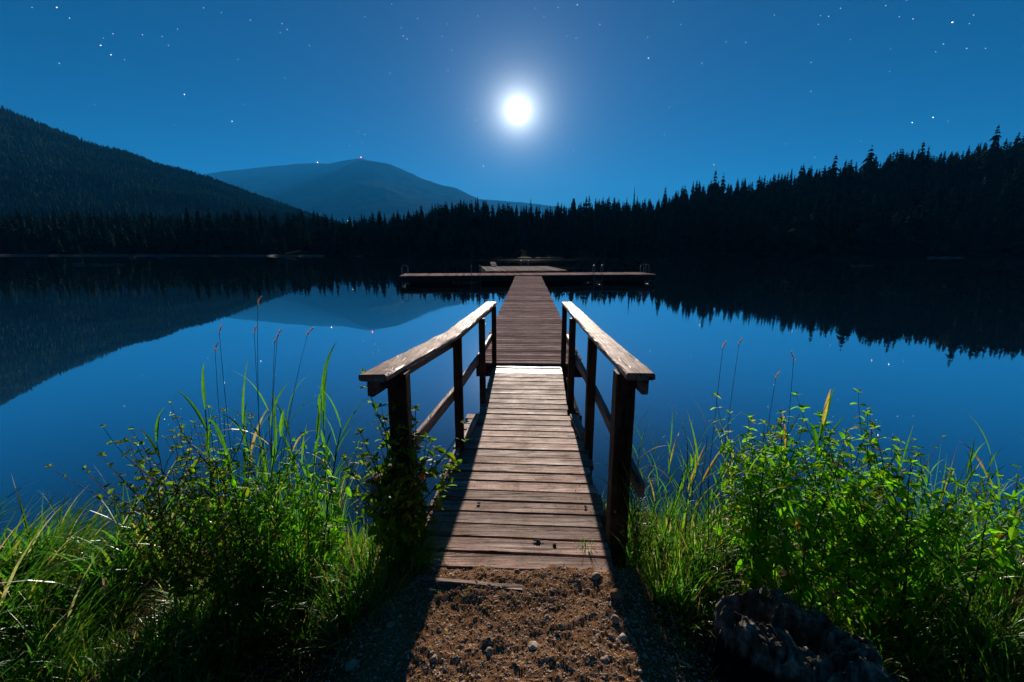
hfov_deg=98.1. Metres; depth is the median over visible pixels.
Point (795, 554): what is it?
leafy herb
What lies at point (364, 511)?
climbing plant
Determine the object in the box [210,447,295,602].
leafy herb
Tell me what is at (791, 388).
seed stalk
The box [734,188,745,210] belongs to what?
conifer tree
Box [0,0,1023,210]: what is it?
sky
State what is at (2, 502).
grass tuft
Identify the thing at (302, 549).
grass tuft
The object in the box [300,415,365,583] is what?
reed
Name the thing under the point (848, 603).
leafy herb
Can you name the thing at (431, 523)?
climbing plant
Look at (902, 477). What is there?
leafy shrub
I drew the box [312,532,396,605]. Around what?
grass tuft
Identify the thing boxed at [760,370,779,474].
seed stalk
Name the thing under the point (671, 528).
grass tuft
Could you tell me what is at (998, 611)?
grass tuft
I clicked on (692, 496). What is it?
reed
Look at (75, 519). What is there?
grass tuft
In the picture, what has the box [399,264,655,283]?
cross dock
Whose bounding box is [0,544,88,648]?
grass tuft
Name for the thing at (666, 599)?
dry stem
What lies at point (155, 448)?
reed
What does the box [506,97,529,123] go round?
moon
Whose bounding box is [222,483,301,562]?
grass tuft
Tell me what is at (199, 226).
conifer tree
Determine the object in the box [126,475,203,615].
leafy shrub
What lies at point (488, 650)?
stone
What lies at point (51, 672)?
grass tuft
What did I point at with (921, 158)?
conifer tree
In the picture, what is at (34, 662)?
grass tuft
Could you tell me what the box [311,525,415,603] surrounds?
grass tuft
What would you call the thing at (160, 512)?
leafy shrub
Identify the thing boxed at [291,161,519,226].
mountain
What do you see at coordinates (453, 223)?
conifer tree
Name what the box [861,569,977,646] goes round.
grass tuft
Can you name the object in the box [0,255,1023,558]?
water
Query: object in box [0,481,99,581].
grass tuft
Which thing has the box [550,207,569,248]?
conifer tree
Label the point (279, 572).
grass tuft
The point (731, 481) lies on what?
leafy herb
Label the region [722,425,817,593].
leafy herb
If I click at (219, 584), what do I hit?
leafy shrub
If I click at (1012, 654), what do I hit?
grass tuft
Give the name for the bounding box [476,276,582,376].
floating pier
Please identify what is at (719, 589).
grass tuft
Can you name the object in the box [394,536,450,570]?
grass tuft
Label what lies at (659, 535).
grass tuft
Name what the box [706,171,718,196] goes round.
conifer tree
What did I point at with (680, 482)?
reed
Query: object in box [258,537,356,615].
grass tuft
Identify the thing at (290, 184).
ridge
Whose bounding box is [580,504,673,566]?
grass tuft
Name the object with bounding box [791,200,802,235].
conifer tree
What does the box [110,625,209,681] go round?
grass tuft
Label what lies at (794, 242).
conifer tree
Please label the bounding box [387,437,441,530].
climbing plant
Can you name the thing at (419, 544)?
grass tuft
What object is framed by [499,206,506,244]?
conifer tree
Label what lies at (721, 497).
reed
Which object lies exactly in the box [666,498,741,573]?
grass tuft
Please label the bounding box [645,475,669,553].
reed
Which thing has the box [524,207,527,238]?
conifer tree
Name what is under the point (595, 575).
stone
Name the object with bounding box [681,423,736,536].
reed
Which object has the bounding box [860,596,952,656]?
grass tuft
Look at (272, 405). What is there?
seed stalk
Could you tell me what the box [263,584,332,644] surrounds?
grass tuft
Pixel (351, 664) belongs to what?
stone
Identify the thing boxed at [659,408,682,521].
reed
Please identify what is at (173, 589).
leafy shrub
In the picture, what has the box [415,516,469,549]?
grass tuft
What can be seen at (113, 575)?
grass tuft
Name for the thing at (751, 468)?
reed
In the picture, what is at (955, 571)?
leafy herb
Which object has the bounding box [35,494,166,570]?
grass tuft
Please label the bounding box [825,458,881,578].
leafy herb
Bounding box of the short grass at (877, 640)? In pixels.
[0,487,1023,681]
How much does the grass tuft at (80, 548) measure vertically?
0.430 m
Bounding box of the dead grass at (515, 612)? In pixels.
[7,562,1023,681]
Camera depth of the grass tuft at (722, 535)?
2.65 m
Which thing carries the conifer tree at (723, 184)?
on the forest ground at (917, 251)
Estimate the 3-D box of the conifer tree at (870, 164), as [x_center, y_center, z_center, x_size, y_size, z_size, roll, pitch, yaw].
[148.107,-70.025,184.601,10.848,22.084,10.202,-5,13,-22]
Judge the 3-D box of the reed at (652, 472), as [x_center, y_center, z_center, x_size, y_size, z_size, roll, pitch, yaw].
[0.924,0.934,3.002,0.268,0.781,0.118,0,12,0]
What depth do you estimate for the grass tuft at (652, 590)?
2.22 m
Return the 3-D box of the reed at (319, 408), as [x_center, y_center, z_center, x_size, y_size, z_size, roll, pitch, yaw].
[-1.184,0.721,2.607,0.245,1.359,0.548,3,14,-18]
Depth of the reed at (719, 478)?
2.48 m
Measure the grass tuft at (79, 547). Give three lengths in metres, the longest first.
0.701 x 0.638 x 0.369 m
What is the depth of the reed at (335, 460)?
2.39 m
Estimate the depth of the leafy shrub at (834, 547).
2.28 m
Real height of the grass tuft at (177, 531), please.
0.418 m
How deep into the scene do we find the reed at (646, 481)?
2.69 m
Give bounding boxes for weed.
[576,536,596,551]
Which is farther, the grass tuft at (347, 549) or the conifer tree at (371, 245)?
the conifer tree at (371, 245)
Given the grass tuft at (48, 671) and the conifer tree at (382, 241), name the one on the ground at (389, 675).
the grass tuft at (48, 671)
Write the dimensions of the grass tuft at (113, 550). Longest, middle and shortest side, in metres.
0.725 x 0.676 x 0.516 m
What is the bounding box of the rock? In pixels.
[709,585,899,681]
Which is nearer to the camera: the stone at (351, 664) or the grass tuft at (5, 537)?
the stone at (351, 664)
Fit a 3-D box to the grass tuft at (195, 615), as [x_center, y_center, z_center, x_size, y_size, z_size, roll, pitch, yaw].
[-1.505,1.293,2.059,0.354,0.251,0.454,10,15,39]
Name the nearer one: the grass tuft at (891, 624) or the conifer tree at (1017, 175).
the grass tuft at (891, 624)
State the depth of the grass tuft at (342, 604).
2.16 m
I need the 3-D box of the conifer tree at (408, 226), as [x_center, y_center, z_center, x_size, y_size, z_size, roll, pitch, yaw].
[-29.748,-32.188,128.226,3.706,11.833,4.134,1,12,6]
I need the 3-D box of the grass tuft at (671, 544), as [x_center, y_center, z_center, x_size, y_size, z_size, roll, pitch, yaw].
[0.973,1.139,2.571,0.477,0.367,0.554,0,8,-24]
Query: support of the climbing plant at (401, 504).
on the ground at (389, 675)
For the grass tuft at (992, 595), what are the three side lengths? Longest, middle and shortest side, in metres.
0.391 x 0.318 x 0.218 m
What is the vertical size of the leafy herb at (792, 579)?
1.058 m
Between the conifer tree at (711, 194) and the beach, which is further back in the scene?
the conifer tree at (711, 194)
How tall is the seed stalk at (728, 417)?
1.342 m
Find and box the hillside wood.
[0,106,341,225]
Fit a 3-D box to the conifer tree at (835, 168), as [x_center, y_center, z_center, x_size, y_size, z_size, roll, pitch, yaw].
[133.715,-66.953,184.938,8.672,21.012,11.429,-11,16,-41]
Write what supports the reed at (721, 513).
on the ground at (389, 675)
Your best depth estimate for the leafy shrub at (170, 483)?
2.19 m
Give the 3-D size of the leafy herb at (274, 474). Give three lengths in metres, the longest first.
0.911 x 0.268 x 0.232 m
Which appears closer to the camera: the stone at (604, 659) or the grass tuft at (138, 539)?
the stone at (604, 659)
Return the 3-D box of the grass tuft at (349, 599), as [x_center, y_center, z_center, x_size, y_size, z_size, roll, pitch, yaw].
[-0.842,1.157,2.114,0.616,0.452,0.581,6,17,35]
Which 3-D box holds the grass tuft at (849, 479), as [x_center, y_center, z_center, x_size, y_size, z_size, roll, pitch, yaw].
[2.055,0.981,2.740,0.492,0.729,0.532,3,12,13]
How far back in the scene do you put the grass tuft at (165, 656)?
1.90 m
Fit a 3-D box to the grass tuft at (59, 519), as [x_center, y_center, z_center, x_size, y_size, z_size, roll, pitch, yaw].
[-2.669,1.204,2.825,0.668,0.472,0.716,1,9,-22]
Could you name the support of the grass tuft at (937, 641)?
on the ground at (389, 675)
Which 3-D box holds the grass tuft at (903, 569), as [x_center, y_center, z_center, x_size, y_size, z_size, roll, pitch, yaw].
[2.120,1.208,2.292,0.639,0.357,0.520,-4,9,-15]
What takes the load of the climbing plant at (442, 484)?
on the ground at (389, 675)
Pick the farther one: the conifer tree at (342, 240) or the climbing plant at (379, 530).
the conifer tree at (342, 240)
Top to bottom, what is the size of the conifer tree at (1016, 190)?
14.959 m
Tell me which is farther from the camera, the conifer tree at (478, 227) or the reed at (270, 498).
the conifer tree at (478, 227)
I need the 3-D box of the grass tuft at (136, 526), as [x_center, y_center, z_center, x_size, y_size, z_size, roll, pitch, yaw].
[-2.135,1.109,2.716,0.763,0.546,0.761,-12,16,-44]
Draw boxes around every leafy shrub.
[45,436,222,596]
[85,425,212,609]
[100,423,236,563]
[115,491,199,617]
[122,461,217,609]
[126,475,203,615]
[163,405,267,549]
[166,458,234,607]
[168,401,258,555]
[170,488,245,606]
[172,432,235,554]
[193,414,279,606]
[211,482,274,615]
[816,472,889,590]
[817,460,890,589]
[827,471,862,600]
[834,406,945,566]
[839,451,924,611]
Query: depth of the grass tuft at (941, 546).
2.36 m
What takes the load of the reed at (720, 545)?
on the ground at (389, 675)
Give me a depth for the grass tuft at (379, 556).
2.50 m
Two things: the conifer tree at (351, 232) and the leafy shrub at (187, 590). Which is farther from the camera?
the conifer tree at (351, 232)
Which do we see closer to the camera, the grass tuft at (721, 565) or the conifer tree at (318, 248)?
the grass tuft at (721, 565)
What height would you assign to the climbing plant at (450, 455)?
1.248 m
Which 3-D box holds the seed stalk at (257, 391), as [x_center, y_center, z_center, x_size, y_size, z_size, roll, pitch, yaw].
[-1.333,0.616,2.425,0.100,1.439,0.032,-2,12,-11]
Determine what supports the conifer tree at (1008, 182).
on the forest ground at (917, 251)
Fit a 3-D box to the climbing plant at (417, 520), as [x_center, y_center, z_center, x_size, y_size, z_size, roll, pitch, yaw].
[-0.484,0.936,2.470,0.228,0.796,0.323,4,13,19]
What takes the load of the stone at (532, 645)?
on the ground at (389, 675)
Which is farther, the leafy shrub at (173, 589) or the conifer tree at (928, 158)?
the conifer tree at (928, 158)
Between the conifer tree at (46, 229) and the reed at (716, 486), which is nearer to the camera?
the reed at (716, 486)
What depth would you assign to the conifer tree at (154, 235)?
120.54 m
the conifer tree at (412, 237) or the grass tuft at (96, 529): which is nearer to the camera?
the grass tuft at (96, 529)
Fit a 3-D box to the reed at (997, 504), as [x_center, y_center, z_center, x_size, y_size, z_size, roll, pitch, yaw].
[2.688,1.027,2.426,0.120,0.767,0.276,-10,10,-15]
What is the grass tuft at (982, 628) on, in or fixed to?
on the ground at (389, 675)
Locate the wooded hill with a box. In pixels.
[0,108,278,217]
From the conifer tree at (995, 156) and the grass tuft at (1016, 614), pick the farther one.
the conifer tree at (995, 156)
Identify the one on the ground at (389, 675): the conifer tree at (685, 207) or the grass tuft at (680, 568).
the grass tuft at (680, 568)
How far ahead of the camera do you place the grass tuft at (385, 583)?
2.38 m
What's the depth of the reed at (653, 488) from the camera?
2.77 m
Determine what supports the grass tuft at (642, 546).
on the ground at (389, 675)
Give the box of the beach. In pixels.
[0,254,324,255]
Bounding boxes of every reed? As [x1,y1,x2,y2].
[119,406,204,564]
[159,436,245,598]
[176,362,222,577]
[207,418,264,594]
[214,371,306,497]
[223,357,282,519]
[224,419,315,600]
[227,408,285,520]
[231,403,254,519]
[233,399,314,593]
[243,396,284,598]
[246,450,321,595]
[271,373,315,536]
[283,388,370,576]
[296,365,358,564]
[296,412,361,550]
[297,342,336,534]
[299,425,340,562]
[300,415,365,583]
[594,427,642,543]
[607,484,631,560]
[608,410,667,533]
[616,459,653,572]
[619,443,646,572]
[622,453,662,553]
[630,426,653,510]
[640,429,665,517]
[640,449,667,542]
[645,439,705,551]
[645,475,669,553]
[646,448,666,555]
[654,442,701,550]
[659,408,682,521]
[662,410,709,550]
[662,434,702,528]
[668,404,726,557]
[672,429,715,536]
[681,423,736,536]
[682,432,743,570]
[683,401,734,546]
[686,433,746,550]
[692,455,749,581]
[694,424,741,541]
[713,421,787,548]
[714,450,743,572]
[727,442,744,522]
[730,437,807,579]
[764,413,793,586]
[769,387,843,547]
[891,427,929,544]
[901,479,936,606]
[906,455,941,529]
[917,445,984,534]
[930,458,1023,617]
[948,437,983,548]
[958,486,1023,614]
[963,414,1003,548]
[981,467,1023,585]
[1003,433,1023,596]
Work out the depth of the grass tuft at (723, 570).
2.42 m
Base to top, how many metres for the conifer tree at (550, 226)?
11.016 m
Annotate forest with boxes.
[0,132,1023,254]
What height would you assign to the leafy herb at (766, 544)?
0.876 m
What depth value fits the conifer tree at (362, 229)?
122.46 m
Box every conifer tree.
[6,214,18,236]
[16,212,32,250]
[41,209,53,250]
[50,215,60,250]
[52,207,60,227]
[71,210,79,234]
[86,212,99,248]
[117,223,129,249]
[148,208,153,229]
[148,213,160,251]
[183,207,194,250]
[190,207,209,252]
[205,209,214,228]
[211,211,228,252]
[212,215,226,253]
[225,211,233,236]
[234,209,241,236]
[235,209,246,250]
[243,209,262,251]
[258,210,268,246]
[313,213,325,252]
[319,213,330,252]
[327,214,339,253]
[339,218,346,251]
[348,216,354,251]
[359,216,363,250]
[361,219,367,251]
[364,215,378,255]
[367,212,376,248]
[376,212,388,251]
[390,214,396,234]
[390,217,402,252]
[394,211,405,250]
[404,209,411,242]
[408,210,425,250]
[408,217,413,249]
[414,214,427,251]
[427,213,436,248]
[437,204,443,228]
[450,207,455,236]
[455,204,465,249]
[464,203,470,226]
[473,197,479,227]
[474,208,480,241]
[475,207,483,244]
[484,200,489,223]
[489,206,494,231]
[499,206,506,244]
[510,211,516,248]
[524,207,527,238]
[525,210,530,241]
[548,212,555,229]
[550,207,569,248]
[641,200,650,219]
[652,207,661,234]
[662,187,669,216]
[681,190,690,221]
[689,181,694,202]
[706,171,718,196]
[707,183,714,204]
[719,173,727,196]
[732,178,738,195]
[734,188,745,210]
[781,209,791,238]
[786,204,821,250]
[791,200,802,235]
[807,200,813,223]
[808,197,823,250]
[816,166,827,182]
[822,166,833,196]
[827,154,841,179]
[836,171,845,197]
[839,161,854,196]
[853,165,864,187]
[858,145,878,178]
[869,190,881,222]
[886,152,896,173]
[893,211,917,245]
[901,204,928,247]
[902,153,912,180]
[910,142,926,170]
[911,149,921,178]
[926,146,931,165]
[935,150,946,181]
[942,151,951,175]
[953,157,959,175]
[977,125,1005,177]
[981,174,989,194]
[981,174,995,207]
[989,202,1003,236]
[996,183,1011,216]
[999,173,1013,198]
[1005,167,1023,203]
[1005,173,1023,213]
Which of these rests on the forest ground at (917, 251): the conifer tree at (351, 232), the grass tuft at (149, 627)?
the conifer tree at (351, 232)
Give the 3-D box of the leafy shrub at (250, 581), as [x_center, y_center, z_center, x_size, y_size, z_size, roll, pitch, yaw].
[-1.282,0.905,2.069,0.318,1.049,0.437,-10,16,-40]
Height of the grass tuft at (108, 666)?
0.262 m
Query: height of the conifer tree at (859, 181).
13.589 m
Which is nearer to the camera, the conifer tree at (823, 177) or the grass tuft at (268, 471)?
the grass tuft at (268, 471)
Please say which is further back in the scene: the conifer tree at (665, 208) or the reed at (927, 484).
the conifer tree at (665, 208)
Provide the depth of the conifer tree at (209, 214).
141.63 m
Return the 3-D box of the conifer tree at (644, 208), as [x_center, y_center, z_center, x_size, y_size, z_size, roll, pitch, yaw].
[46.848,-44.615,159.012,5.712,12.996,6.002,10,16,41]
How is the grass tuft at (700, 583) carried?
on the ground at (389, 675)
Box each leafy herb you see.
[155,468,246,618]
[173,448,270,590]
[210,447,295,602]
[219,478,257,573]
[222,448,273,590]
[233,465,295,610]
[256,472,320,578]
[257,431,313,543]
[274,455,315,562]
[279,440,360,571]
[297,451,345,600]
[707,410,780,558]
[710,392,809,579]
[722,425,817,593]
[722,431,790,558]
[722,456,820,592]
[726,447,799,575]
[732,433,818,588]
[733,419,816,586]
[743,410,803,549]
[751,416,795,531]
[755,417,809,577]
[761,432,858,611]
[772,460,834,566]
[777,505,871,609]
[788,468,835,603]
[790,392,859,579]
[790,467,839,594]
[791,433,904,577]
[792,421,864,607]
[799,445,847,578]
[809,503,887,630]
[818,433,898,613]
[823,501,891,606]
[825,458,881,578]
[833,388,904,565]
[841,422,923,634]
[842,472,965,639]
[844,472,958,632]
[857,490,969,605]
[860,436,994,583]
[881,487,965,603]
[890,445,978,611]
[914,476,995,618]
[916,471,964,590]
[930,484,1023,632]
[945,473,1003,588]
[956,472,1022,584]
[956,492,1023,624]
[970,464,1023,603]
[981,491,1023,587]
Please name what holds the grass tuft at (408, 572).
on the ground at (389, 675)
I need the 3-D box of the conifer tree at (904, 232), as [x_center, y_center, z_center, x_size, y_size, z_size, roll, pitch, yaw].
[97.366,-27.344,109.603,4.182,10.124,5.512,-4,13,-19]
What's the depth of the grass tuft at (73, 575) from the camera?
2.42 m
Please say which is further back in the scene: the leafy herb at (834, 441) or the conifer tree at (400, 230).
the conifer tree at (400, 230)
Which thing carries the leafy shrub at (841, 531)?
on the ground at (389, 675)
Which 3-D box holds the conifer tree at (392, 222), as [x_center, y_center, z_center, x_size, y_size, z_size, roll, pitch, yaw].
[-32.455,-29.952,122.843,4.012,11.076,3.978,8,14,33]
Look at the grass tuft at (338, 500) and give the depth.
2.77 m
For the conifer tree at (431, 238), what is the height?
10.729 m
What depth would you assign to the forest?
155.41 m
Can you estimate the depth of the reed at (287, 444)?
2.57 m
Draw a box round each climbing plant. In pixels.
[340,451,415,578]
[342,404,423,574]
[347,418,426,559]
[354,402,409,557]
[354,443,416,568]
[355,403,435,563]
[357,368,468,502]
[369,459,415,566]
[374,413,468,558]
[379,405,461,542]
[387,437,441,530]
[393,445,451,548]
[393,457,432,532]
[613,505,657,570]
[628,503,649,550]
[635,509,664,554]
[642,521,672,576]
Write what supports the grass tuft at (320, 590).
on the ground at (389, 675)
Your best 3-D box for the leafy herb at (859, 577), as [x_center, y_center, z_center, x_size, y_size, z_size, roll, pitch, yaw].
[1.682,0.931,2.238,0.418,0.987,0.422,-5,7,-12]
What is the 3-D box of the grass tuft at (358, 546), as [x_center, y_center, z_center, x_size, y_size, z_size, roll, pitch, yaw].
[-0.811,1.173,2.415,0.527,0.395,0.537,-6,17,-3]
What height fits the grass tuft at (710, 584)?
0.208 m
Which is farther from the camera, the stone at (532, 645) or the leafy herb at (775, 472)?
the leafy herb at (775, 472)
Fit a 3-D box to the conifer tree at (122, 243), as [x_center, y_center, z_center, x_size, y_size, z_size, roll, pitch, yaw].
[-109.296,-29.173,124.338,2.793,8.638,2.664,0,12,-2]
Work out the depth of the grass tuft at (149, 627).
2.07 m
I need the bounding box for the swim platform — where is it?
[481,262,567,272]
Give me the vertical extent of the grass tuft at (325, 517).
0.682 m
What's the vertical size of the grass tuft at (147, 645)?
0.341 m
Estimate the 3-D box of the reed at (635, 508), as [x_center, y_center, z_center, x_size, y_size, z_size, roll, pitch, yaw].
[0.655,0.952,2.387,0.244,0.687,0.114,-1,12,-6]
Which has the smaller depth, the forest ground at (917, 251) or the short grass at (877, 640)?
the short grass at (877, 640)
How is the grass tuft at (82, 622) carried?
on the ground at (389, 675)
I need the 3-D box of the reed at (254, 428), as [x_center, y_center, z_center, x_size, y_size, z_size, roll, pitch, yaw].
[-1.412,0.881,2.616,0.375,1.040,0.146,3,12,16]
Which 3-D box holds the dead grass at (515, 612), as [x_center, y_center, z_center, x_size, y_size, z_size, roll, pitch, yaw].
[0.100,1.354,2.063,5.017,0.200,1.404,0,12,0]
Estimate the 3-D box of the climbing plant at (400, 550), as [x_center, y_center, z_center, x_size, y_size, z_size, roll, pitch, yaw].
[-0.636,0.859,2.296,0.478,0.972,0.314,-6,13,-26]
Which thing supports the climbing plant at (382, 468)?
attached to the boardwalk
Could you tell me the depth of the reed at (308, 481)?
2.33 m
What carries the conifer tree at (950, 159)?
on the forest ground at (917, 251)
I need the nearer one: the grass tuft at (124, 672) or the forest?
the grass tuft at (124, 672)
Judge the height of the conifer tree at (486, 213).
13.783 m
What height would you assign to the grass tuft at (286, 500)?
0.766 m
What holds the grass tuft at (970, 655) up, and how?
on the ground at (389, 675)
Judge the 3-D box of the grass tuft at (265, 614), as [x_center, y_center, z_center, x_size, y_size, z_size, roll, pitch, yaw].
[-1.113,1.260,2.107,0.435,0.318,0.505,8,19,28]
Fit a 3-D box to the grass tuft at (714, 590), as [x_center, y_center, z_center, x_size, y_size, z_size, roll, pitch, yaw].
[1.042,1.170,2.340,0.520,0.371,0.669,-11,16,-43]
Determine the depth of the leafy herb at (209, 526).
2.08 m
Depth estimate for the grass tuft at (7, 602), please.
2.18 m
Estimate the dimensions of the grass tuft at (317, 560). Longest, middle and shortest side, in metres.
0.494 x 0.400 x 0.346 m
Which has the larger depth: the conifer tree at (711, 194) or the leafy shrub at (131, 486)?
the conifer tree at (711, 194)
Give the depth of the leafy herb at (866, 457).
2.38 m
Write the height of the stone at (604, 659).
0.026 m
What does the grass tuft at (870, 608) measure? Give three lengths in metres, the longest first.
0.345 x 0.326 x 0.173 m
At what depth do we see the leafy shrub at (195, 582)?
2.15 m
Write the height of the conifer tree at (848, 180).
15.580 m
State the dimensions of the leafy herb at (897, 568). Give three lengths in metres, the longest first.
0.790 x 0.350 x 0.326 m
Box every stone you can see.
[346,658,360,671]
[386,621,394,627]
[430,654,436,661]
[485,647,492,654]
[528,641,538,649]
[555,673,562,681]
[592,572,600,579]
[600,655,609,662]
[610,588,623,599]
[610,614,619,623]
[619,633,626,641]
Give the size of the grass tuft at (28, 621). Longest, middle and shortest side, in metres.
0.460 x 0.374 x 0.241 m
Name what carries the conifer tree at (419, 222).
on the forest ground at (917, 251)
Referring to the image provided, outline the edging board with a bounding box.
[415,575,522,590]
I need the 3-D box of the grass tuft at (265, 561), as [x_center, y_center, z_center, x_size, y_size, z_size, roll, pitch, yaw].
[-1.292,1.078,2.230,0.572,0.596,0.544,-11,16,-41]
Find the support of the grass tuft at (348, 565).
on the ground at (389, 675)
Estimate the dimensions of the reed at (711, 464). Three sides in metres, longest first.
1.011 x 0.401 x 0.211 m
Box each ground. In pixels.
[0,196,1023,256]
[0,507,1023,681]
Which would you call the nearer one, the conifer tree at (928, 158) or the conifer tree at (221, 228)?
the conifer tree at (221, 228)
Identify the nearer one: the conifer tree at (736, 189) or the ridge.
the conifer tree at (736, 189)
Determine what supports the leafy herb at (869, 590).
on the ground at (389, 675)
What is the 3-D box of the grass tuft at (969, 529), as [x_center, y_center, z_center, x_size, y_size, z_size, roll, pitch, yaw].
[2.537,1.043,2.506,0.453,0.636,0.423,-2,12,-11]
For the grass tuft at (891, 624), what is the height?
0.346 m
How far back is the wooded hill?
528.15 m
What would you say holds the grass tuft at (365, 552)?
on the ground at (389, 675)
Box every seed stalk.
[214,342,234,577]
[218,324,234,473]
[254,326,270,497]
[257,296,262,509]
[271,328,281,494]
[272,335,278,531]
[277,326,313,545]
[702,341,725,541]
[713,337,742,536]
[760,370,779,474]
[786,351,793,444]
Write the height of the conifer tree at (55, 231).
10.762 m
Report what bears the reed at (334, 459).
on the ground at (389, 675)
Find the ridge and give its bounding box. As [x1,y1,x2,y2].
[202,159,569,217]
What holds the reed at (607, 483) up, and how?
on the ground at (389, 675)
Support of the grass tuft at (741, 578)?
on the ground at (389, 675)
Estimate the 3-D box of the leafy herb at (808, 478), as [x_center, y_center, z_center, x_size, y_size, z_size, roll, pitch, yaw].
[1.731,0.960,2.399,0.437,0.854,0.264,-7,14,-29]
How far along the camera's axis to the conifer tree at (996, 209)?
115.26 m
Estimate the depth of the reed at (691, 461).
2.51 m
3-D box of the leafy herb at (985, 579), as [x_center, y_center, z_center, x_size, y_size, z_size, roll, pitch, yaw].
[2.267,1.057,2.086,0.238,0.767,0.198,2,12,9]
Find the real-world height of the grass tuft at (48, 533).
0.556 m
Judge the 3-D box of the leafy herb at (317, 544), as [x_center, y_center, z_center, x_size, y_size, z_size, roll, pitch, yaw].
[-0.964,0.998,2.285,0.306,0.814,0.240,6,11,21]
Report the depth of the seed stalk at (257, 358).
2.25 m
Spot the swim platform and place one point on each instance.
(493, 268)
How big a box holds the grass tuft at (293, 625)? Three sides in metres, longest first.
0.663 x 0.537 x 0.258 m
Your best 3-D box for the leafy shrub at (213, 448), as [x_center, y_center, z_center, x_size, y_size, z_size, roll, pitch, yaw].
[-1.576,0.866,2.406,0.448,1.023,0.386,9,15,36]
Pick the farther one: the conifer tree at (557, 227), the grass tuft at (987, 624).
the conifer tree at (557, 227)
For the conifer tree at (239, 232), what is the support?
on the forest ground at (917, 251)
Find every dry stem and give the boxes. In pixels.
[179,504,222,569]
[654,569,675,628]
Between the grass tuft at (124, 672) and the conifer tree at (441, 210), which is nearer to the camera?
the grass tuft at (124, 672)
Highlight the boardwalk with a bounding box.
[358,302,655,572]
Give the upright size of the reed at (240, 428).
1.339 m
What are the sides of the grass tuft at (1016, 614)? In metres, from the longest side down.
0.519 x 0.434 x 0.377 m
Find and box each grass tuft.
[0,474,143,589]
[0,478,53,519]
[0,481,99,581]
[0,490,138,610]
[0,494,105,600]
[0,499,94,559]
[0,502,104,582]
[0,506,123,619]
[0,520,86,604]
[0,523,117,655]
[0,527,145,661]
[0,543,32,599]
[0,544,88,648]
[0,548,156,669]
[0,574,56,644]
[0,589,78,649]
[0,601,74,681]
[0,610,101,681]
[0,625,46,681]
[1,486,115,563]
[1,493,119,562]
[1,504,182,615]
[1,572,125,681]
[1,648,73,681]
[2,490,132,580]
[2,601,131,681]
[3,585,99,656]
[4,506,138,581]
[7,519,135,600]
[9,650,43,681]
[10,510,128,589]
[16,616,149,681]
[30,637,92,679]
[33,476,180,569]
[34,502,139,569]
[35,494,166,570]
[42,490,145,556]
[49,460,207,582]
[56,632,163,681]
[62,645,174,681]
[64,467,209,566]
[75,612,159,681]
[77,487,226,552]
[80,618,173,681]
[82,488,207,584]
[83,594,224,681]
[97,582,196,666]
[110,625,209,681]
[116,496,220,548]
[118,632,190,681]
[124,600,173,639]
[127,594,220,675]
[129,578,233,654]
[167,596,219,643]
[178,500,291,599]
[189,566,306,644]
[192,492,280,580]
[211,427,314,546]
[211,492,324,578]
[215,569,304,650]
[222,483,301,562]
[225,496,312,578]
[227,571,301,639]
[228,539,326,608]
[231,497,334,597]
[241,439,312,551]
[253,581,347,681]
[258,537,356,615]
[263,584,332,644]
[269,530,403,627]
[271,534,394,622]
[271,577,342,645]
[280,523,352,583]
[283,473,359,539]
[289,447,354,544]
[290,460,355,560]
[291,573,339,616]
[292,576,389,681]
[301,525,370,582]
[302,513,380,564]
[303,563,382,635]
[304,534,379,600]
[304,537,371,579]
[307,520,369,560]
[308,511,401,590]
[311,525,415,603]
[311,577,385,641]
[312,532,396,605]
[332,546,433,636]
[333,524,376,555]
[342,565,412,627]
[344,533,394,570]
[344,559,401,588]
[345,559,397,608]
[354,533,393,576]
[372,519,452,587]
[375,514,454,570]
[379,527,439,576]
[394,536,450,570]
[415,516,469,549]
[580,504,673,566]
[603,503,634,531]
[605,534,634,567]
[608,545,630,568]
[616,516,713,607]
[627,517,663,558]
[631,509,745,611]
[633,542,686,604]
[636,503,695,544]
[639,562,724,613]
[640,496,716,555]
[640,539,685,567]
[642,514,678,548]
[645,505,728,565]
[646,525,774,600]
[662,515,740,559]
[664,521,749,592]
[665,558,730,614]
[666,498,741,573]
[669,513,743,572]
[670,531,766,597]
[673,549,731,604]
[682,491,755,555]
[684,492,768,541]
[697,560,747,611]
[700,507,748,557]
[706,538,751,585]
[709,555,805,603]
[713,549,822,601]
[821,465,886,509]
[830,567,972,643]
[852,592,907,634]
[858,488,932,577]
[858,574,932,634]
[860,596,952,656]
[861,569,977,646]
[869,471,927,543]
[881,491,988,578]
[881,539,978,602]
[886,487,986,608]
[901,437,1020,549]
[906,480,997,569]
[912,575,1001,631]
[915,578,998,649]
[918,589,1023,661]
[918,607,996,658]
[921,578,1023,663]
[929,471,1011,568]
[934,614,1022,667]
[938,599,1023,681]
[939,611,1023,681]
[941,560,1023,630]
[945,586,1023,649]
[953,592,1023,660]
[955,632,1023,680]
[959,607,1023,660]
[966,520,1023,579]
[968,540,1023,636]
[971,566,1023,611]
[980,478,1023,585]
[982,605,1023,666]
[987,501,1023,587]
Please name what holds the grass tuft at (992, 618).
on the ground at (389, 675)
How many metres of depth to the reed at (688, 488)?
2.52 m
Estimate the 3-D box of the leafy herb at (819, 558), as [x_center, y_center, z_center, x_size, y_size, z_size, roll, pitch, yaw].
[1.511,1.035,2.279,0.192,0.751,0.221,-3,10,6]

